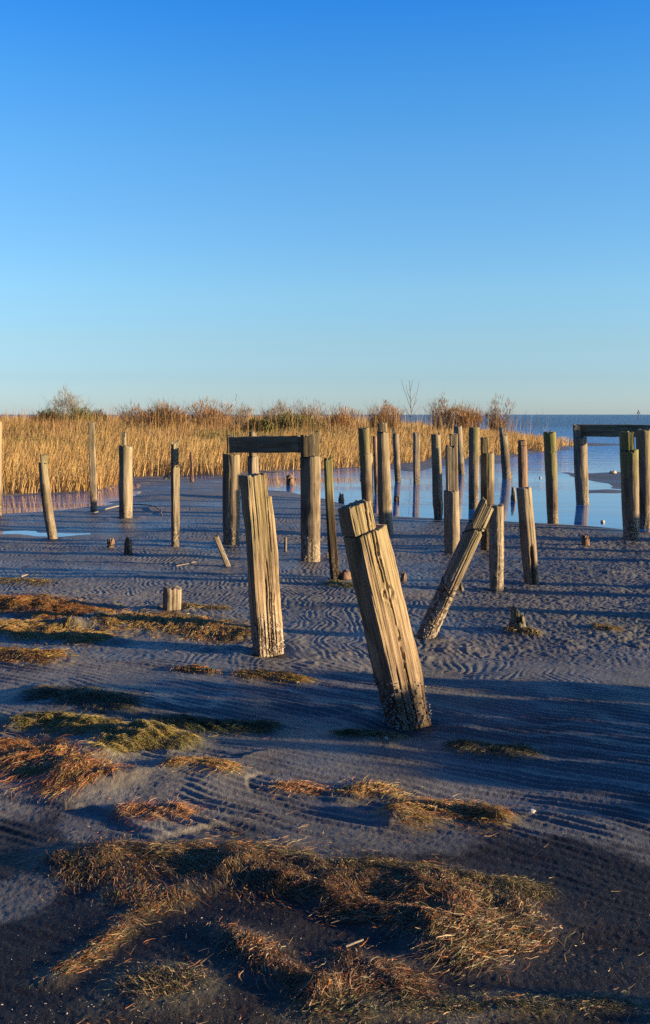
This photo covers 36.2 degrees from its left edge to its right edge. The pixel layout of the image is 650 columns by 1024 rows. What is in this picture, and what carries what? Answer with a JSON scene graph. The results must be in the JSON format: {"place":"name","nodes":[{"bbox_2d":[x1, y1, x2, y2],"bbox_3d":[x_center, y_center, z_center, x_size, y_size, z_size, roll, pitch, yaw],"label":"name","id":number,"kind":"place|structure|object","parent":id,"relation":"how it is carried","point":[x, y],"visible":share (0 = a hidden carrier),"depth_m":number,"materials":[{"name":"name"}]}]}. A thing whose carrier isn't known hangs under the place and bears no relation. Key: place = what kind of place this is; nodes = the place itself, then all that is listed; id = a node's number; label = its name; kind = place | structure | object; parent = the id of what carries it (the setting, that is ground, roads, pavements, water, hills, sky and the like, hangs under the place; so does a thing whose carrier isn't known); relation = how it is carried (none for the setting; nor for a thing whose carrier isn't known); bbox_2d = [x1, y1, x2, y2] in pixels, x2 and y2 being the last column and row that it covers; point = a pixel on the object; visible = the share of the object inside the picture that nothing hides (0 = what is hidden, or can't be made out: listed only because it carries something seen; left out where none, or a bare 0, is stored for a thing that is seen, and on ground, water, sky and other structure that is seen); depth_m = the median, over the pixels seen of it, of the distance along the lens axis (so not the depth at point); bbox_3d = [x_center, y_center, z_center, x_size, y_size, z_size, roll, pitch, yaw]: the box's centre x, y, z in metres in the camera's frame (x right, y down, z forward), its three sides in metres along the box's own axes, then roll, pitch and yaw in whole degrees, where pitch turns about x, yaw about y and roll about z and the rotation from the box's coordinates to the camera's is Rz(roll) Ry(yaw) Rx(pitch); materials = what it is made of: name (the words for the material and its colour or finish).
{"place":"outdoors","nodes":[
{"label":"outdoors","id":0,"kind":"place"},
{"bbox_2d":[0,439,649,1023],"bbox_3d":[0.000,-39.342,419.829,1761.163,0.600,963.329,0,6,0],"label":"ground","id":1,"kind":"structure","parent":0,"point":[588,857],"depth_m":4.59,"materials":[{"name":"sand"}]},
{"bbox_2d":[39,454,57,538],"bbox_3d":[-3.637,-0.095,13.067,0.149,1.344,0.136,-5,6,0],"label":"wooden post","id":2,"kind":"object","parent":1,"relation":"in","point":[48,514],"visible":0.85,"depth_m":13.01,"materials":[{"name":"brown wood"}]},
{"bbox_2d":[30,406,68,423],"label":"shrub","id":3,"kind":"object","parent":1,"relation":"on","point":[44,412],"visible":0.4,"depth_m":111.00,"materials":[{"name":"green plant"}]},
{"bbox_2d":[40,385,92,420],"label":"bare tree","id":4,"kind":"object","parent":1,"relation":"on","point":[69,404],"visible":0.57,"depth_m":116.87,"materials":[{"name":"plant"}]},
{"bbox_2d":[65,405,94,423],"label":"shrub","id":5,"kind":"object","parent":1,"relation":"on","point":[82,410],"visible":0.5,"depth_m":109.07,"materials":[{"name":"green plant"}]},
{"bbox_2d":[0,719,170,813],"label":"seaweed mat","id":6,"kind":"object","parent":1,"relation":"on","point":[31,756],"visible":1,"depth_m":4.38,"materials":[{"name":"brown plant"}]},
{"bbox_2d":[88,422,96,511],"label":"wooden post","id":7,"kind":"object","parent":1,"relation":"in","point":[92,472],"visible":0.88,"depth_m":16.37,"materials":[{"name":"brown wood"}]},
{"bbox_2d":[90,407,108,422],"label":"shrub","id":8,"kind":"object","parent":1,"relation":"on","point":[98,415],"visible":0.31,"depth_m":111.31,"materials":[{"name":"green plant"}]},
{"bbox_2d":[0,705,220,759],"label":"seaweed mat","id":9,"kind":"object","parent":1,"relation":"on","point":[128,735],"visible":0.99,"depth_m":4.87,"materials":[{"name":"plant"}]},
{"bbox_2d":[107,537,114,547],"bbox_3d":[-2.586,0.424,12.006,0.098,0.255,0.095,1,6,0],"label":"stump","id":10,"kind":"object","parent":1,"relation":"in","point":[111,541],"visible":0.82,"depth_m":11.98,"materials":[{"name":"brown wood"}]},
{"bbox_2d":[29,871,221,1018],"bbox_3d":[-0.555,1.282,3.032,0.577,0.056,0.838,0,6,0],"label":"seaweed mat","id":11,"kind":"object","parent":1,"relation":"on","point":[156,981],"visible":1,"depth_m":2.91,"materials":[{"name":"brown plant"}]},
{"bbox_2d":[119,432,132,518],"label":"wooden post","id":12,"kind":"object","parent":1,"relation":"in","point":[125,481],"visible":0.88,"depth_m":15.26,"materials":[{"name":"brown wood"}]},
{"bbox_2d":[123,536,131,554],"bbox_3d":[-2.250,0.438,11.407,0.098,0.345,0.103,4,7,36],"label":"stump","id":13,"kind":"object","parent":1,"relation":"in","point":[128,546],"visible":0.69,"depth_m":11.37,"materials":[{"name":"brown wood"}]},
{"bbox_2d":[93,504,162,515],"bbox_3d":[-3.169,-0.032,16.555,1.220,0.058,1.727,0,6,0],"label":"bent pole","id":14,"kind":"object","parent":1,"relation":"on","point":[132,504],"visible":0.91,"depth_m":16.90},
{"bbox_2d":[115,398,148,424],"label":"shrub","id":15,"kind":"object","parent":1,"relation":"on","point":[139,418],"visible":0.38,"depth_m":69.50,"materials":[{"name":"brown plant"}]},
{"bbox_2d":[0,589,286,670],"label":"seaweed mat","id":16,"kind":"object","parent":1,"relation":"on","point":[50,609],"visible":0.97,"depth_m":7.44,"materials":[{"name":"brown plant"}]},
{"bbox_2d":[142,397,194,431],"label":"shrub","id":17,"kind":"object","parent":1,"relation":"on","point":[179,415],"visible":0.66,"depth_m":57.30,"materials":[{"name":"brown plant"}]},
{"bbox_2d":[163,585,181,611],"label":"timber block","id":18,"kind":"structure","parent":1,"relation":"on","point":[172,598],"depth_m":8.09,"materials":[{"name":"brown wood"}]},
{"bbox_2d":[171,440,179,546],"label":"wooden post","id":19,"kind":"object","parent":1,"relation":"in","point":[175,500],"visible":0.91,"depth_m":12.06,"materials":[{"name":"brown wood"}]},
{"bbox_2d":[184,396,238,427],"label":"shrub","id":20,"kind":"object","parent":1,"relation":"on","point":[210,412],"visible":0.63,"depth_m":65.27,"materials":[{"name":"brown plant"}]},
{"bbox_2d":[214,535,230,565],"bbox_3d":[-1.086,0.433,10.553,0.057,0.419,0.056,-22,5,-13],"label":"leaning stick","id":21,"kind":"object","parent":1,"relation":"on","point":[221,551],"visible":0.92,"depth_m":10.53,"materials":[{"name":"brown wood"}]},
{"bbox_2d":[222,395,253,425],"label":"shrub","id":22,"kind":"object","parent":1,"relation":"on","point":[243,413],"visible":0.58,"depth_m":77.40,"materials":[{"name":"brown plant"}]},
{"bbox_2d":[240,417,279,434],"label":"shrub","id":23,"kind":"object","parent":1,"relation":"on","point":[265,425],"visible":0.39,"depth_m":51.53,"materials":[{"name":"green plant"}]},
{"bbox_2d":[239,472,284,657],"bbox_3d":[-0.418,0.465,6.745,0.202,1.461,0.197,-6,6,-19],"label":"square timber","id":24,"kind":"object","parent":1,"relation":"on","point":[265,619],"visible":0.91,"depth_m":6.66,"materials":[{"name":"brown wood"}]},
{"bbox_2d":[222,434,320,561],"bbox_3d":[-0.662,-0.106,11.665,0.227,1.636,2.005,-4,7,-34],"label":"pier frame","id":25,"kind":"object","parent":1,"relation":"on","point":[310,473],"visible":0.91,"depth_m":11.10,"materials":[{"name":"brown wood"}]},
{"bbox_2d":[2,403,546,447],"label":"tall reed stalks","id":26,"kind":"object","parent":1,"relation":"on","point":[217,425],"visible":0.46,"depth_m":48.87,"materials":[{"name":"beige plant"}]},
{"bbox_2d":[259,398,298,423],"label":"shrub","id":27,"kind":"object","parent":1,"relation":"on","point":[279,407],"visible":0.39,"depth_m":73.25,"materials":[{"name":"brown plant"}]},
{"bbox_2d":[284,537,286,551],"bbox_3d":[-0.463,0.402,11.673,0.033,0.223,0.032,0,6,0],"label":"peg","id":28,"kind":"object","parent":1,"relation":"on","point":[285,544],"visible":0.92,"depth_m":11.66,"materials":[{"name":"brown wood"}]},
{"bbox_2d":[270,409,330,433],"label":"shrub","id":29,"kind":"object","parent":1,"relation":"on","point":[282,422],"visible":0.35,"depth_m":59.13,"materials":[{"name":"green plant"}]},
{"bbox_2d":[289,398,325,421],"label":"shrub","id":30,"kind":"object","parent":1,"relation":"on","point":[308,411],"visible":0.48,"depth_m":75.44,"materials":[{"name":"brown plant"}]},
{"bbox_2d":[23,803,599,998],"bbox_3d":[-0.063,1.225,3.449,1.979,0.111,1.016,2,6,23],"label":"seaweed mat","id":31,"kind":"object","parent":1,"relation":"on","point":[412,886],"visible":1,"depth_m":3.31,"materials":[{"name":"brown plant"}]},
{"bbox_2d":[0,577,627,835],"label":"seaweed tufts","id":32,"kind":"object","parent":1,"relation":"on","point":[366,787],"visible":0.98,"depth_m":5.05,"materials":[{"name":"brown plant"}]},
{"bbox_2d":[1,618,643,1023],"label":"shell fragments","id":33,"kind":"object","parent":1,"relation":"on","point":[197,940],"visible":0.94,"depth_m":2.89,"materials":[{"name":"white"}]},
{"bbox_2d":[186,916,463,1016],"bbox_3d":[-0.032,1.291,2.843,0.836,0.061,0.407,2,6,19],"label":"seaweed mat","id":34,"kind":"object","parent":1,"relation":"on","point":[348,972],"visible":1,"depth_m":2.81,"materials":[{"name":"brown plant"}]},
{"bbox_2d":[1,652,649,1023],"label":"seaweed litter","id":35,"kind":"object","parent":1,"relation":"on","point":[365,883],"visible":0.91,"depth_m":3.16,"materials":[{"name":"brown plant"}]},
{"bbox_2d":[324,457,339,580],"bbox_3d":[0.067,0.197,9.542,0.089,1.448,0.080,-5,6,-14],"label":"wooden post","id":36,"kind":"object","parent":1,"relation":"on","point":[331,527],"visible":0.88,"depth_m":9.50,"materials":[{"name":"brown wood"}]},
{"bbox_2d":[320,402,360,427],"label":"shrub","id":37,"kind":"object","parent":1,"relation":"on","point":[339,415],"visible":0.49,"depth_m":71.55,"materials":[{"name":"brown plant"}]},
{"bbox_2d":[339,569,350,579],"bbox_3d":[0.191,0.626,9.617,0.132,0.148,0.151,-1,6,-14],"label":"wood chunk","id":38,"kind":"object","parent":1,"relation":"on","point":[344,574],"visible":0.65,"depth_m":9.57,"materials":[{"name":"brown wood"}]},
{"bbox_2d":[345,939,363,947],"bbox_3d":[0.089,1.297,2.993,0.063,0.012,0.010,-3,6,-28],"label":"stick","id":39,"kind":"object","parent":1,"relation":"on","point":[351,944],"visible":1,"depth_m":2.99,"materials":[{"name":"beige wood"}]},
{"bbox_2d":[338,500,431,731],"bbox_3d":[0.329,0.639,5.175,0.209,1.441,0.209,-15,6,-24],"label":"leaning timber","id":40,"kind":"object","parent":1,"relation":"on","point":[394,659],"visible":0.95,"depth_m":5.09,"materials":[{"name":"brown wood"}]},
{"bbox_2d":[377,422,392,534],"bbox_3d":[0.798,-0.335,13.399,0.210,1.754,0.208,-2,6,0],"label":"wooden post","id":41,"kind":"object","parent":1,"relation":"in","point":[384,489],"visible":0.84,"depth_m":13.32,"materials":[{"name":"brown wood"}]},
{"bbox_2d":[366,398,405,429],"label":"shrub","id":42,"kind":"object","parent":1,"relation":"on","point":[378,419],"visible":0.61,"depth_m":61.50,"materials":[{"name":"brown plant"}]},
{"bbox_2d":[401,570,406,581],"bbox_3d":[0.759,0.668,9.589,0.058,0.239,0.051,-1,6,-9],"label":"stump","id":43,"kind":"object","parent":1,"relation":"on","point":[403,576],"visible":0.45,"depth_m":9.57,"materials":[{"name":"brown wood"}]},
{"bbox_2d":[420,392,455,432],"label":"shrub","id":44,"kind":"object","parent":1,"relation":"on","point":[436,418],"visible":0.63,"depth_m":63.62,"materials":[{"name":"brown plant"}]},
{"bbox_2d":[444,433,459,553],"bbox_3d":[1.465,-0.093,11.534,0.181,1.635,0.181,-1,6,0],"label":"wooden post","id":45,"kind":"object","parent":1,"relation":"in","point":[451,520],"visible":0.87,"depth_m":11.46,"materials":[{"name":"brown wood"}]},
{"bbox_2d":[368,783,537,835],"bbox_3d":[0.503,1.190,4.052,0.704,0.090,0.546,0,6,0],"label":"seaweed mat","id":46,"kind":"object","parent":1,"relation":"on","point":[474,810],"visible":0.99,"depth_m":3.97,"materials":[{"name":"brown plant"}]},
{"bbox_2d":[415,497,493,638],"bbox_3d":[0.896,0.520,7.160,0.147,1.339,0.149,24,5,-2],"label":"leaning log","id":47,"kind":"object","parent":1,"relation":"on","point":[446,590],"visible":0.84,"depth_m":7.10,"materials":[{"name":"brown wood"}]},
{"bbox_2d":[261,974,649,1023],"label":"seaweed mat","id":48,"kind":"object","parent":1,"relation":"on","point":[597,1000],"visible":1,"depth_m":2.68,"materials":[{"name":"brown plant"}]},
{"bbox_2d":[457,582,463,590],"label":"stump","id":49,"kind":"object","parent":1,"relation":"on","point":[460,588],"visible":0.23,"depth_m":9.04,"materials":[{"name":"brown wood"}]},
{"bbox_2d":[440,398,484,436],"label":"shrub","id":50,"kind":"object","parent":1,"relation":"on","point":[465,415],"visible":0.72,"depth_m":59.44,"materials":[{"name":"brown plant"}]},
{"bbox_2d":[480,436,493,550],"bbox_3d":[1.925,-0.099,11.810,0.168,1.594,0.175,-1,6,0],"label":"wooden post","id":51,"kind":"object","parent":1,"relation":"on","point":[487,474],"visible":0.61,"depth_m":11.71,"materials":[{"name":"brown wood"}]},
{"bbox_2d":[489,504,503,591],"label":"wooden post","id":52,"kind":"object","parent":1,"relation":"on","point":[496,549],"visible":0.75,"depth_m":8.98,"materials":[{"name":"brown wood"}]},
{"bbox_2d":[483,393,514,433],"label":"shrub","id":53,"kind":"object","parent":1,"relation":"on","point":[490,416],"visible":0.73,"depth_m":61.53,"materials":[{"name":"brown plant"}]},
{"bbox_2d":[509,606,525,628],"bbox_3d":[1.430,0.845,7.388,0.140,0.317,0.131,-7,6,1],"label":"stump","id":54,"kind":"object","parent":1,"relation":"on","point":[517,619],"visible":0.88,"depth_m":7.35,"materials":[{"name":"brown wood"}]},
{"bbox_2d":[497,625,544,636],"bbox_3d":[1.466,0.862,7.340,0.291,0.058,0.388,-5,8,-43],"label":"seaweed mat","id":55,"kind":"object","parent":1,"relation":"on","point":[529,630],"visible":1,"depth_m":7.29,"materials":[{"name":"brown plant"}]},
{"bbox_2d":[516,487,538,584],"bbox_3d":[1.926,0.348,9.406,0.149,1.176,0.146,-6,6,1],"label":"wooden post","id":56,"kind":"object","parent":1,"relation":"on","point":[528,545],"visible":0.77,"depth_m":9.34,"materials":[{"name":"brown wood"}]},
{"bbox_2d":[581,533,589,545],"bbox_3d":[3.206,0.391,12.251,0.102,0.272,0.104,-4,6,0],"label":"stump","id":57,"kind":"object","parent":1,"relation":"on","point":[585,540],"visible":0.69,"depth_m":12.22,"materials":[{"name":"brown wood"}]},
{"bbox_2d":[619,431,639,540],"bbox_3d":[3.851,-0.199,12.553,0.222,1.648,0.217,-3,6,0],"label":"wooden post","id":58,"kind":"object","parent":1,"relation":"in","point":[629,461],"visible":0.94,"depth_m":12.47,"materials":[{"name":"brown wood"}]},
{"bbox_2d":[0,415,649,536],"bbox_3d":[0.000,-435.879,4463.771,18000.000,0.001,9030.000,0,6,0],"label":"water","id":59,"kind":"structure","parent":0,"point":[415,500],"depth_m":22.52,"materials":[{"name":"blue liquid"}]},
{"bbox_2d":[0,421,1,515],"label":"wooden post","id":60,"kind":"object","parent":59,"relation":"on","point":[0,468],"visible":0.92,"depth_m":15.96,"materials":[{"name":"brown wood"}]},
{"bbox_2d":[190,452,193,481],"bbox_3d":[-3.189,-0.957,23.800,0.102,0.962,0.100,-1,6,0],"label":"split stick","id":61,"kind":"object","parent":59,"relation":"on","point":[191,470],"visible":0.82,"depth_m":23.76,"materials":[{"name":"brown wood"}]},
{"bbox_2d":[248,431,258,473],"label":"wooden post","id":62,"kind":"object","parent":59,"relation":"on","point":[253,465],"visible":0.3,"depth_m":14.29,"materials":[{"name":"brown wood"}]},
{"bbox_2d":[0,413,517,435],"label":"distant brush","id":63,"kind":"object","parent":59,"relation":"on","point":[360,423],"visible":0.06,"depth_m":126.49,"materials":[{"name":"plant"}]},
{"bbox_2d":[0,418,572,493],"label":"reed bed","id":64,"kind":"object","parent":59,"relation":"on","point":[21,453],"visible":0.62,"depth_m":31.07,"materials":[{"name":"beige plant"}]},
{"bbox_2d":[286,473,293,484],"bbox_3d":[-0.818,-0.643,23.270,0.251,0.541,0.232,0,6,0],"label":"stump","id":65,"kind":"object","parent":59,"relation":"on","point":[290,481],"visible":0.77,"depth_m":23.19,"materials":[{"name":"brown wood"}]},
{"bbox_2d":[314,422,318,455],"bbox_3d":[-0.095,-0.138,11.319,0.079,1.766,0.024,0,6,0],"label":"splintered plank","id":66,"kind":"object","parent":59,"relation":"on","point":[316,447],"visible":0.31,"depth_m":11.25,"materials":[{"name":"brown wood"}]},
{"bbox_2d":[338,492,343,502],"bbox_3d":[0.306,-0.145,18.655,0.119,0.450,0.116,0,6,0],"label":"stump","id":67,"kind":"object","parent":59,"relation":"on","point":[341,499],"visible":0.49,"depth_m":18.61,"materials":[{"name":"brown wood"}]},
{"bbox_2d":[358,427,373,512],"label":"wooden post","id":68,"kind":"object","parent":59,"relation":"in","point":[366,465],"visible":0.85,"depth_m":16.51,"materials":[{"name":"brown wood"}]},
{"bbox_2d":[373,436,377,493],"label":"wooden post","id":69,"kind":"object","parent":59,"relation":"in","point":[375,461],"visible":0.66,"depth_m":20.75,"materials":[{"name":"brown wood"}]},
{"bbox_2d":[393,495,398,501],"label":"stump","id":70,"kind":"object","parent":59,"relation":"on","point":[396,498],"visible":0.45,"depth_m":18.84,"materials":[{"name":"brown wood"}]},
{"bbox_2d":[392,428,400,480],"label":"wooden post","id":71,"kind":"object","parent":59,"relation":"on","point":[396,456],"visible":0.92,"depth_m":24.49,"materials":[{"name":"brown wood"}]},
{"bbox_2d":[402,380,418,432],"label":"bare sapling","id":72,"kind":"object","parent":59,"relation":"on","point":[411,416],"visible":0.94,"depth_m":47.83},
{"bbox_2d":[413,432,419,483],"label":"wooden post","id":73,"kind":"object","parent":59,"relation":"on","point":[416,458],"visible":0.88,"depth_m":23.52,"materials":[{"name":"brown wood"}]},
{"bbox_2d":[431,433,442,519],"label":"wooden post","id":74,"kind":"object","parent":59,"relation":"on","point":[437,494],"visible":0.91,"depth_m":15.43,"materials":[{"name":"brown wood"}]},
{"bbox_2d":[454,425,464,474],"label":"wooden post","id":75,"kind":"object","parent":59,"relation":"on","point":[458,431],"visible":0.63,"depth_m":27.13,"materials":[{"name":"brown wood"}]},
{"bbox_2d":[468,427,479,508],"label":"wooden post","id":76,"kind":"object","parent":59,"relation":"on","point":[473,480],"visible":0.88,"depth_m":17.31,"materials":[{"name":"brown wood"}]},
{"bbox_2d":[499,427,510,478],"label":"wooden post","id":77,"kind":"object","parent":59,"relation":"in","point":[505,459],"visible":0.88,"depth_m":25.50,"materials":[{"name":"brown wood"}]},
{"bbox_2d":[510,487,516,500],"bbox_3d":[3.603,-0.224,19.001,0.117,0.538,0.120,-4,6,0],"label":"stump","id":78,"kind":"object","parent":59,"relation":"on","point":[513,496],"visible":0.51,"depth_m":18.95,"materials":[{"name":"brown wood"}]},
{"bbox_2d":[518,440,527,487],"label":"wooden post","id":79,"kind":"object","parent":59,"relation":"on","point":[522,468],"visible":0.69,"depth_m":16.09,"materials":[{"name":"brown wood"}]},
{"bbox_2d":[543,431,558,523],"bbox_3d":[3.420,-0.420,15.028,0.181,1.606,0.179,-3,6,0],"label":"wooden post","id":80,"kind":"object","parent":59,"relation":"in","point":[550,456],"visible":0.88,"depth_m":14.96,"materials":[{"name":"brown wood"}]},
{"bbox_2d":[573,424,649,504],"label":"pier frame","id":81,"kind":"object","parent":59,"relation":"in","point":[582,433],"visible":0.89,"depth_m":18.14,"materials":[{"name":"brown wood"}]},
{"bbox_2d":[636,429,649,528],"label":"wooden post","id":82,"kind":"object","parent":59,"relation":"on","point":[643,442],"visible":0.77,"depth_m":14.28,"materials":[{"name":"brown wood"}]},
{"bbox_2d":[0,0,649,414],"label":"sky","id":83,"kind":"structure","parent":0,"point":[331,202],"materials":[{"name":"blue"}]}
]}

